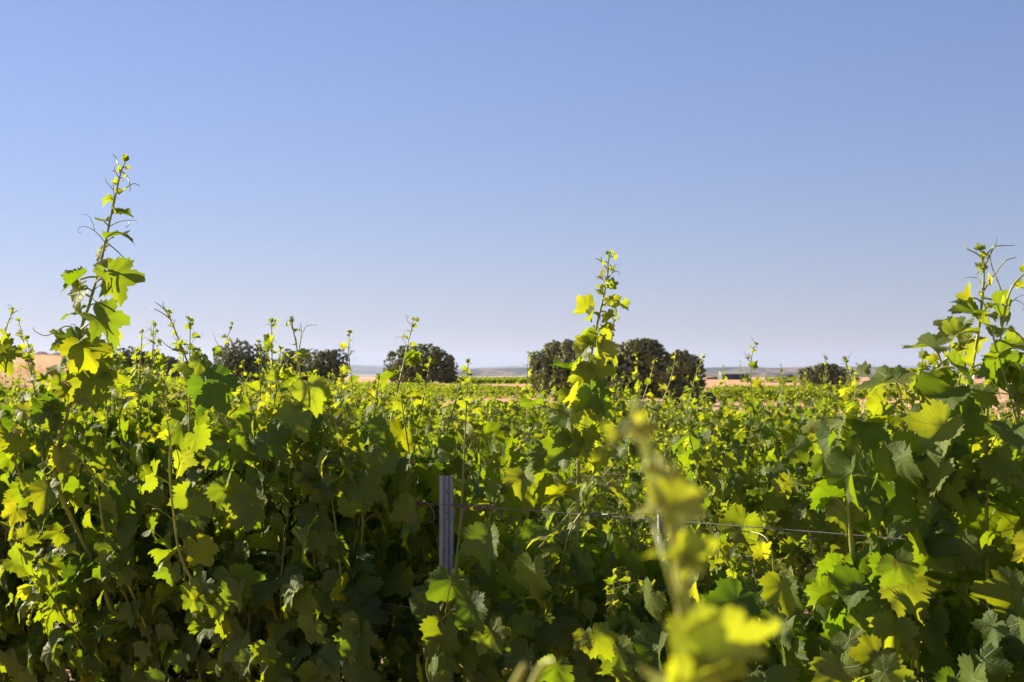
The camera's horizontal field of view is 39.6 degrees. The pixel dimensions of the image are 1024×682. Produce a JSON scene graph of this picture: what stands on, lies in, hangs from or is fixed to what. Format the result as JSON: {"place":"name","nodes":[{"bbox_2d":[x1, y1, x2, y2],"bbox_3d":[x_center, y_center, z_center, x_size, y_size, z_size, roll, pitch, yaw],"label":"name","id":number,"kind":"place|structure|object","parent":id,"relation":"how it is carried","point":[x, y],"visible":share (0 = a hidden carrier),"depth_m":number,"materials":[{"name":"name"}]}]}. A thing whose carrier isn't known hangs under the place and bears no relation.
{"place":"outdoors","nodes":[
{"label":"outdoors","id":0,"kind":"place"},
{"bbox_2d":[159,365,528,374],"bbox_3d":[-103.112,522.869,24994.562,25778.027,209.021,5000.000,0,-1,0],"label":"mountains","id":1,"kind":"structure","parent":0,"point":[364,370],"depth_m":24164.31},
{"bbox_2d":[0,357,1012,681],"bbox_3d":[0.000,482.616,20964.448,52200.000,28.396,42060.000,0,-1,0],"label":"ground","id":2,"kind":"structure","parent":0,"point":[708,381],"depth_m":215.14,"materials":[{"name":"brown soil"}]},
{"bbox_2d":[0,378,18,403],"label":"grapevine","id":3,"kind":"object","parent":2,"relation":"on","point":[16,394],"visible":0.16,"depth_m":11.20,"materials":[{"name":"green plant"}]},
{"bbox_2d":[2,368,27,398],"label":"grapevine","id":4,"kind":"object","parent":2,"relation":"on","point":[15,382],"visible":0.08,"depth_m":30.74,"materials":[{"name":"green plant"}]},
{"bbox_2d":[0,373,31,407],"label":"grapevine","id":5,"kind":"object","parent":2,"relation":"on","point":[17,390],"visible":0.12,"depth_m":21.08,"materials":[{"name":"green plant"}]},
{"bbox_2d":[11,369,56,400],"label":"grapevine","id":6,"kind":"object","parent":2,"relation":"on","point":[31,394],"visible":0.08,"depth_m":30.07,"materials":[{"name":"green plant"}]},
{"bbox_2d":[1,373,76,461],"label":"grapevine","id":7,"kind":"object","parent":2,"relation":"on","point":[10,392],"visible":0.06,"depth_m":10.47,"materials":[{"name":"green plant"}]},
{"bbox_2d":[0,381,80,410],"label":"grapevine","id":8,"kind":"object","parent":2,"relation":"on","point":[2,399],"visible":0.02,"depth_m":15.48,"materials":[{"name":"green plant"}]},
{"bbox_2d":[22,351,61,356],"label":"dry brush","id":9,"kind":"object","parent":2,"relation":"on","point":[43,353],"visible":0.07,"depth_m":286.98,"materials":[{"name":"beige plant"}]},
{"bbox_2d":[17,367,80,409],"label":"grapevine","id":10,"kind":"object","parent":2,"relation":"on","point":[60,399],"visible":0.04,"depth_m":24.89,"materials":[{"name":"green plant"}]},
{"bbox_2d":[0,354,178,397],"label":"dry grass","id":11,"kind":"structure","parent":2,"relation":"on","point":[47,357],"depth_m":193.86,"materials":[{"name":"plant"}]},
{"bbox_2d":[82,390,134,417],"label":"grapevine","id":12,"kind":"object","parent":2,"relation":"on","point":[112,402],"visible":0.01,"depth_m":23.45,"materials":[{"name":"green plant"}]},
{"bbox_2d":[0,322,237,681],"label":"grapevine","id":13,"kind":"object","parent":2,"relation":"on","point":[13,633],"visible":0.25,"depth_m":5.31,"materials":[{"name":"green plant"}]},
{"bbox_2d":[109,346,159,390],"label":"holm oak","id":14,"kind":"object","parent":2,"relation":"on","point":[127,353],"visible":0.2,"depth_m":127.63,"materials":[{"name":"green plant"}]},
{"bbox_2d":[96,369,188,427],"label":"grapevine","id":15,"kind":"object","parent":2,"relation":"on","point":[103,417],"visible":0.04,"depth_m":14.03,"materials":[{"name":"green plant"}]},
{"bbox_2d":[0,153,293,681],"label":"grapevine","id":16,"kind":"object","parent":2,"relation":"on","point":[96,568],"visible":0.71,"depth_m":4.76,"materials":[{"name":"green plant"}]},
{"bbox_2d":[162,356,181,377],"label":"holm oak","id":17,"kind":"object","parent":2,"relation":"on","point":[171,361],"visible":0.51,"depth_m":209.04,"materials":[{"name":"green plant"}]},
{"bbox_2d":[115,360,248,607],"bbox_3d":[-2.133,1.204,9.159,1.617,2.283,1.381,0,-1,10],"label":"grapevine","id":18,"kind":"object","parent":2,"relation":"on","point":[237,395],"visible":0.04,"depth_m":9.20,"materials":[{"name":"green plant"}]},
{"bbox_2d":[169,362,288,578],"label":"grapevine","id":19,"kind":"object","parent":2,"relation":"on","point":[234,415],"visible":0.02,"depth_m":13.17,"materials":[{"name":"green plant"}]},
{"bbox_2d":[213,338,269,382],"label":"holm oak","id":20,"kind":"object","parent":2,"relation":"on","point":[232,359],"visible":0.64,"depth_m":203.44,"materials":[{"name":"green plant"}]},
{"bbox_2d":[230,367,264,397],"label":"grapevine","id":21,"kind":"object","parent":2,"relation":"on","point":[256,393],"visible":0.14,"depth_m":29.91,"materials":[{"name":"green plant"}]},
{"bbox_2d":[143,330,371,670],"bbox_3d":[-1.233,1.138,8.112,1.618,2.355,2.016,0,-1,-7],"label":"grapevine","id":22,"kind":"object","parent":2,"relation":"on","point":[336,397],"visible":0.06,"depth_m":8.38,"materials":[{"name":"green plant"}]},
{"bbox_2d":[236,363,292,410],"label":"grapevine","id":23,"kind":"object","parent":2,"relation":"on","point":[265,392],"visible":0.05,"depth_m":20.96,"materials":[{"name":"green plant"}]},
{"bbox_2d":[260,357,296,381],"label":"holm oak","id":24,"kind":"object","parent":2,"relation":"on","point":[293,366],"visible":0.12,"depth_m":215.27,"materials":[{"name":"green plant"}]},
{"bbox_2d":[281,348,311,380],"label":"holm oak","id":25,"kind":"object","parent":2,"relation":"on","point":[292,355],"visible":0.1,"depth_m":220.66,"materials":[{"name":"green plant"}]},
{"bbox_2d":[302,348,351,381],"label":"holm oak","id":26,"kind":"object","parent":2,"relation":"on","point":[329,360],"visible":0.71,"depth_m":212.88,"materials":[{"name":"green plant"}]},
{"bbox_2d":[312,372,371,419],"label":"grapevine","id":27,"kind":"object","parent":2,"relation":"on","point":[354,400],"visible":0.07,"depth_m":19.67,"materials":[{"name":"green plant"}]},
{"bbox_2d":[132,374,553,398],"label":"vines","id":28,"kind":"object","parent":2,"relation":"on","point":[506,391],"visible":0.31,"depth_m":127.66,"materials":[{"name":"green plant"}]},
{"bbox_2d":[298,380,388,422],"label":"grapevine","id":29,"kind":"object","parent":2,"relation":"on","point":[359,405],"visible":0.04,"depth_m":15.83,"materials":[{"name":"green plant"}]},
{"bbox_2d":[338,367,386,408],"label":"grapevine","id":30,"kind":"object","parent":2,"relation":"on","point":[361,392],"visible":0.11,"depth_m":27.63,"materials":[{"name":"green plant"}]},
{"bbox_2d":[333,379,400,411],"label":"grapevine","id":31,"kind":"object","parent":2,"relation":"on","point":[387,397],"visible":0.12,"depth_m":23.49,"materials":[{"name":"green plant"}]},
{"bbox_2d":[322,366,458,457],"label":"grapevine","id":32,"kind":"object","parent":2,"relation":"on","point":[359,412],"visible":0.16,"depth_m":11.77,"materials":[{"name":"green plant"}]},
{"bbox_2d":[361,406,433,426],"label":"grapevine","id":33,"kind":"object","parent":2,"relation":"on","point":[404,408],"visible":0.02,"depth_m":19.27,"materials":[{"name":"green plant"}]},
{"bbox_2d":[141,302,657,681],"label":"grapevine","id":34,"kind":"object","parent":2,"relation":"on","point":[294,562],"visible":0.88,"depth_m":4.24,"materials":[{"name":"green plant"}]},
{"bbox_2d":[382,376,433,411],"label":"grapevine","id":35,"kind":"object","parent":2,"relation":"on","point":[408,401],"visible":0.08,"depth_m":26.64,"materials":[{"name":"green plant"}]},
{"bbox_2d":[376,375,452,417],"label":"grapevine","id":36,"kind":"object","parent":2,"relation":"on","point":[410,406],"visible":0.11,"depth_m":22.76,"materials":[{"name":"green plant"}]},
{"bbox_2d":[383,343,458,383],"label":"holm oak","id":37,"kind":"object","parent":2,"relation":"on","point":[443,371],"visible":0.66,"depth_m":203.12,"materials":[{"name":"green plant"}]},
{"bbox_2d":[411,382,465,412],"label":"grapevine","id":38,"kind":"object","parent":2,"relation":"on","point":[435,400],"visible":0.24,"depth_m":25.95,"materials":[{"name":"green plant"}]},
{"bbox_2d":[337,329,544,681],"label":"grapevine","id":39,"kind":"object","parent":2,"relation":"on","point":[428,451],"visible":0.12,"depth_m":7.53,"materials":[{"name":"green plant"}]},
{"bbox_2d":[439,475,453,681],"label":"trellis post","id":40,"kind":"object","parent":2,"relation":"on","point":[446,537],"visible":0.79,"depth_m":4.02,"materials":[{"name":"metal"}]},
{"bbox_2d":[62,643,222,679],"bbox_3d":[-2.168,1.119,5.699,5.220,0.022,0.002,-1,-2,41],"label":"trellis wire","id":41,"kind":"object","parent":40,"relation":"attached to","point":[171,668],"visible":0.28,"depth_m":4.73,"materials":[{"name":"grey metal"}]},
{"bbox_2d":[179,574,409,607],"bbox_3d":[-2.168,0.799,5.706,5.220,0.022,0.002,-1,-2,41],"label":"trellis wire","id":42,"kind":"object","parent":40,"relation":"attached to","point":[381,603],"visible":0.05,"depth_m":4.13,"materials":[{"name":"grey metal"}]},
{"bbox_2d":[6,469,1015,548],"bbox_3d":[-0.741,0.471,4.474,9.000,0.022,0.002,-1,-2,41],"label":"trellis wire","id":43,"kind":"object","parent":40,"relation":"attached to","point":[685,521],"visible":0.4,"depth_m":3.44,"materials":[{"name":"grey metal"}]},
{"bbox_2d":[412,500,434,523],"bbox_3d":[-0.271,0.486,4.041,0.100,0.064,0.051,-1,-2,40],"label":"dried tendril","id":44,"kind":"object","parent":43,"relation":"attached to","point":[418,504],"visible":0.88,"depth_m":4.04},
{"bbox_2d":[446,500,468,531],"bbox_3d":[-0.148,0.488,3.954,0.064,0.099,0.036,0,-1,17],"label":"dried tendril","id":45,"kind":"object","parent":43,"relation":"hanging from","point":[454,506],"visible":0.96,"depth_m":3.95},
{"bbox_2d":[469,504,494,516],"bbox_3d":[-0.080,0.466,3.900,0.094,0.036,0.017,-1,-2,40],"label":"dried tendril","id":46,"kind":"object","parent":43,"relation":"attached to","point":[474,507],"visible":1,"depth_m":3.91},
{"bbox_2d":[405,404,489,447],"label":"grapevine","id":47,"kind":"object","parent":2,"relation":"on","point":[431,422],"visible":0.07,"depth_m":18.70,"materials":[{"name":"green plant"}]},
{"bbox_2d":[413,382,483,425],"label":"grapevine","id":48,"kind":"object","parent":2,"relation":"on","point":[439,411],"visible":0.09,"depth_m":22.17,"materials":[{"name":"green plant"}]},
{"bbox_2d":[421,409,480,450],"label":"grapevine","id":49,"kind":"object","parent":2,"relation":"on","point":[435,426],"visible":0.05,"depth_m":15.37,"materials":[{"name":"green plant"}]},
{"bbox_2d":[435,414,538,651],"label":"grapevine","id":50,"kind":"object","parent":2,"relation":"on","point":[498,499],"visible":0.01,"depth_m":10.76,"materials":[{"name":"green plant"}]},
{"bbox_2d":[444,376,530,383],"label":"vines","id":51,"kind":"object","parent":2,"relation":"on","point":[502,380],"visible":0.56,"depth_m":289.46,"materials":[{"name":"green plant"}]},
{"bbox_2d":[461,380,523,425],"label":"grapevine","id":52,"kind":"object","parent":2,"relation":"on","point":[492,392],"visible":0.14,"depth_m":25.22,"materials":[{"name":"green plant"}]},
{"bbox_2d":[440,394,548,504],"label":"grapevine","id":53,"kind":"object","parent":2,"relation":"on","point":[444,420],"visible":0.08,"depth_m":14.62,"materials":[{"name":"green plant"}]},
{"bbox_2d":[469,375,546,444],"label":"grapevine","id":54,"kind":"object","parent":2,"relation":"on","point":[517,409],"visible":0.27,"depth_m":21.35,"materials":[{"name":"green plant"}]},
{"bbox_2d":[467,394,561,527],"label":"grapevine","id":55,"kind":"object","parent":2,"relation":"on","point":[511,421],"visible":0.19,"depth_m":17.79,"materials":[{"name":"green plant"}]},
{"bbox_2d":[492,374,561,424],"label":"grapevine","id":56,"kind":"object","parent":2,"relation":"on","point":[515,402],"visible":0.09,"depth_m":24.69,"materials":[{"name":"green plant"}]},
{"bbox_2d":[529,339,584,401],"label":"holm oak","id":57,"kind":"object","parent":2,"relation":"on","point":[544,359],"visible":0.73,"depth_m":111.46,"materials":[{"name":"green plant"}]},
{"bbox_2d":[525,386,619,435],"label":"grapevine","id":58,"kind":"object","parent":2,"relation":"on","point":[542,419],"visible":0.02,"depth_m":21.00,"materials":[{"name":"green plant"}]},
{"bbox_2d":[530,376,631,470],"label":"grapevine","id":59,"kind":"object","parent":2,"relation":"on","point":[534,413],"visible":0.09,"depth_m":16.91,"materials":[{"name":"green plant"}]},
{"bbox_2d":[549,365,616,424],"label":"grapevine","id":60,"kind":"object","parent":2,"relation":"on","point":[553,389],"visible":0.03,"depth_m":24.15,"materials":[{"name":"green plant"}]},
{"bbox_2d":[509,415,662,587],"bbox_3d":[0.570,1.518,10.515,1.469,1.941,1.249,-4,-3,41],"label":"grapevine","id":61,"kind":"object","parent":2,"relation":"on","point":[540,517],"visible":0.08,"depth_m":10.24,"materials":[{"name":"green plant"}]},
{"bbox_2d":[518,380,658,528],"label":"grapevine","id":62,"kind":"object","parent":2,"relation":"on","point":[540,424],"visible":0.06,"depth_m":14.04,"materials":[{"name":"green plant"}]},
{"bbox_2d":[474,400,730,674],"bbox_3d":[0.483,1.285,6.972,1.534,2.022,0.676,1,-1,41],"label":"grapevine","id":63,"kind":"object","parent":2,"relation":"on","point":[598,533],"visible":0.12,"depth_m":6.95,"materials":[{"name":"green plant"}]},
{"bbox_2d":[588,338,667,399],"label":"holm oak","id":64,"kind":"object","parent":2,"relation":"on","point":[646,349],"visible":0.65,"depth_m":96.54,"materials":[{"name":"green plant"}]},
{"bbox_2d":[614,389,667,511],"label":"grapevine","id":65,"kind":"object","parent":2,"relation":"on","point":[645,408],"visible":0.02,"depth_m":19.69,"materials":[{"name":"green plant"}]},
{"bbox_2d":[512,399,780,681],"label":"grapevine","id":66,"kind":"object","parent":2,"relation":"on","point":[708,643],"visible":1,"depth_m":0.54,"materials":[{"name":"green plant"}]},
{"bbox_2d":[613,373,682,413],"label":"grapevine","id":67,"kind":"object","parent":2,"relation":"on","point":[618,399],"visible":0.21,"depth_m":23.36,"materials":[{"name":"green plant"}]},
{"bbox_2d":[408,249,896,681],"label":"grapevine","id":68,"kind":"object","parent":2,"relation":"on","point":[601,627],"visible":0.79,"depth_m":3.66,"materials":[{"name":"green plant"}]},
{"bbox_2d":[603,389,711,471],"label":"grapevine","id":69,"kind":"object","parent":2,"relation":"on","point":[625,416],"visible":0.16,"depth_m":16.33,"materials":[{"name":"green plant"}]},
{"bbox_2d":[657,460,666,542],"bbox_3d":[0.694,1.522,6.560,0.040,1.940,0.034,0,-1,-11],"label":"trellis post","id":70,"kind":"object","parent":2,"relation":"on","point":[660,525],"visible":0.14,"depth_m":6.57,"materials":[{"name":"metal"}]},
{"bbox_2d":[652,349,706,403],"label":"holm oak","id":71,"kind":"object","parent":2,"relation":"on","point":[685,367],"visible":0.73,"depth_m":95.94,"materials":[{"name":"green plant"}]},
{"bbox_2d":[613,401,749,520],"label":"grapevine","id":72,"kind":"object","parent":2,"relation":"on","point":[706,420],"visible":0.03,"depth_m":13.08,"materials":[{"name":"green plant"}]},
{"bbox_2d":[646,374,732,425],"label":"grapevine","id":73,"kind":"object","parent":2,"relation":"on","point":[685,405],"visible":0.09,"depth_m":22.37,"materials":[{"name":"green plant"}]},
{"bbox_2d":[659,398,746,435],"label":"grapevine","id":74,"kind":"object","parent":2,"relation":"on","point":[668,415],"visible":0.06,"depth_m":19.41,"materials":[{"name":"green plant"}]},
{"bbox_2d":[694,392,716,405],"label":"oak bush","id":75,"kind":"object","parent":2,"relation":"on","point":[713,399],"visible":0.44,"depth_m":93.79,"materials":[{"name":"green plant"}]},
{"bbox_2d":[620,352,823,574],"bbox_3d":[1.507,1.281,9.662,1.421,2.402,0.996,-1,-3,41],"label":"grapevine","id":76,"kind":"object","parent":2,"relation":"on","point":[740,442],"visible":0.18,"depth_m":9.62,"materials":[{"name":"green plant"}]},
{"bbox_2d":[667,360,789,476],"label":"grapevine","id":77,"kind":"object","parent":2,"relation":"on","point":[719,414],"visible":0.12,"depth_m":15.66,"materials":[{"name":"green plant"}]},
{"bbox_2d":[717,371,744,379],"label":"farm shed","id":78,"kind":"structure","parent":2,"relation":"on","point":[732,375],"depth_m":559.85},
{"bbox_2d":[732,375,738,379],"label":"door","id":79,"kind":"structure","parent":78,"relation":"in","point":[734,377],"depth_m":559.67,"materials":[{"name":"grey metal"}]},
{"bbox_2d":[728,381,815,431],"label":"grapevine","id":80,"kind":"object","parent":2,"relation":"on","point":[768,404],"visible":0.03,"depth_m":21.69,"materials":[{"name":"green plant"}]},
{"bbox_2d":[725,379,829,435],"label":"grapevine","id":81,"kind":"object","parent":2,"relation":"on","point":[761,400],"visible":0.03,"depth_m":18.50,"materials":[{"name":"green plant"}]},
{"bbox_2d":[718,365,862,561],"bbox_3d":[2.471,1.403,12.420,1.414,2.366,0.857,-1,-3,41],"label":"grapevine","id":82,"kind":"object","parent":2,"relation":"on","point":[722,399],"visible":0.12,"depth_m":12.47,"materials":[{"name":"green plant"}]},
{"bbox_2d":[628,338,954,674],"bbox_3d":[1.018,1.089,5.998,1.414,2.379,1.494,2,0,41],"label":"grapevine","id":83,"kind":"object","parent":2,"relation":"on","point":[738,475],"visible":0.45,"depth_m":6.21,"materials":[{"name":"green plant"}]},
{"bbox_2d":[755,377,852,382],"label":"vines","id":84,"kind":"object","parent":2,"relation":"on","point":[769,379],"visible":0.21,"depth_m":357.22,"materials":[{"name":"green plant"}]},
{"bbox_2d":[776,364,866,422],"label":"grapevine","id":85,"kind":"object","parent":2,"relation":"on","point":[809,402],"visible":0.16,"depth_m":21.01,"materials":[{"name":"green plant"}]},
{"bbox_2d":[796,363,850,385],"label":"holm oak","id":86,"kind":"object","parent":2,"relation":"on","point":[833,371],"visible":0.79,"depth_m":184.46,"materials":[{"name":"green plant"}]},
{"bbox_2d":[770,376,901,615],"bbox_3d":[2.216,1.336,8.864,1.667,2.236,1.440,0,-1,8],"label":"grapevine","id":87,"kind":"object","parent":2,"relation":"on","point":[841,404],"visible":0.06,"depth_m":9.09,"materials":[{"name":"green plant"}]},
{"bbox_2d":[776,362,897,509],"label":"grapevine","id":88,"kind":"object","parent":2,"relation":"on","point":[799,414],"visible":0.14,"depth_m":15.06,"materials":[{"name":"green plant"}]},
{"bbox_2d":[705,383,985,402],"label":"vines","id":89,"kind":"object","parent":2,"relation":"on","point":[770,392],"visible":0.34,"depth_m":106.50,"materials":[{"name":"green plant"}]},
{"bbox_2d":[791,238,1023,681],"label":"grapevine","id":90,"kind":"object","parent":2,"relation":"on","point":[943,458],"visible":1,"depth_m":2.98,"materials":[{"name":"green plant"}]},
{"bbox_2d":[864,382,976,436],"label":"grapevine","id":91,"kind":"object","parent":2,"relation":"on","point":[894,430],"visible":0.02,"depth_m":17.33,"materials":[{"name":"green plant"}]},
{"bbox_2d":[879,386,992,431],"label":"grapevine","id":92,"kind":"object","parent":2,"relation":"on","point":[893,422],"visible":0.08,"depth_m":14.58,"materials":[{"name":"green plant"}]},
{"bbox_2d":[849,412,1023,681],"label":"grapevine","id":93,"kind":"object","parent":2,"relation":"on","point":[883,532],"visible":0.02,"depth_m":5.86,"materials":[{"name":"green plant"}]},
{"bbox_2d":[854,397,1023,419],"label":"dry grass","id":94,"kind":"structure","parent":2,"relation":"on","point":[994,407],"depth_m":83.81,"materials":[{"name":"plant"}]},
{"bbox_2d":[910,395,1007,420],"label":"grapevine","id":95,"kind":"object","parent":2,"relation":"on","point":[994,416],"visible":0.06,"depth_m":19.18,"materials":[{"name":"green plant"}]},
{"bbox_2d":[992,400,1013,410],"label":"dry brush","id":96,"kind":"object","parent":2,"relation":"on","point":[1003,403],"visible":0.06,"depth_m":85.68,"materials":[{"name":"beige plant"}]},
{"bbox_2d":[988,418,1023,441],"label":"grapevine","id":97,"kind":"object","parent":2,"relation":"on","point":[1008,422],"visible":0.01,"depth_m":10.75,"materials":[{"name":"green plant"}]},
{"bbox_2d":[0,0,1023,368],"label":"sky","id":98,"kind":"structure","parent":0,"point":[805,180],"materials":[{"name":"blue"}]},
{"bbox_2d":[270,364,980,368],"bbox_3d":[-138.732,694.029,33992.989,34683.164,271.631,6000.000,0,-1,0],"label":"mountains","id":99,"kind":"structure","parent":0,"point":[529,366],"depth_m":33593.96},
{"bbox_2d":[565,471,806,483],"bbox_3d":[-1.449,0.676,8.611,12.500,0.022,0.002,-1,-2,41],"label":"trellis wire","id":100,"kind":"object","parent":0,"point":[624,474],"visible":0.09,"depth_m":6.89,"materials":[{"name":"grey metal"}]},
{"bbox_2d":[456,366,979,375],"bbox_3d":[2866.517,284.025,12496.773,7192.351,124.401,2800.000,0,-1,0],"label":"hills","id":101,"kind":"structure","parent":0,"point":[501,372],"depth_m":12176.26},
{"bbox_2d":[700,372,965,376],"bbox_3d":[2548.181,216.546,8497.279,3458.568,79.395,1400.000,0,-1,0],"label":"hills","id":102,"kind":"structure","parent":0,"point":[774,374],"depth_m":8355.47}
]}

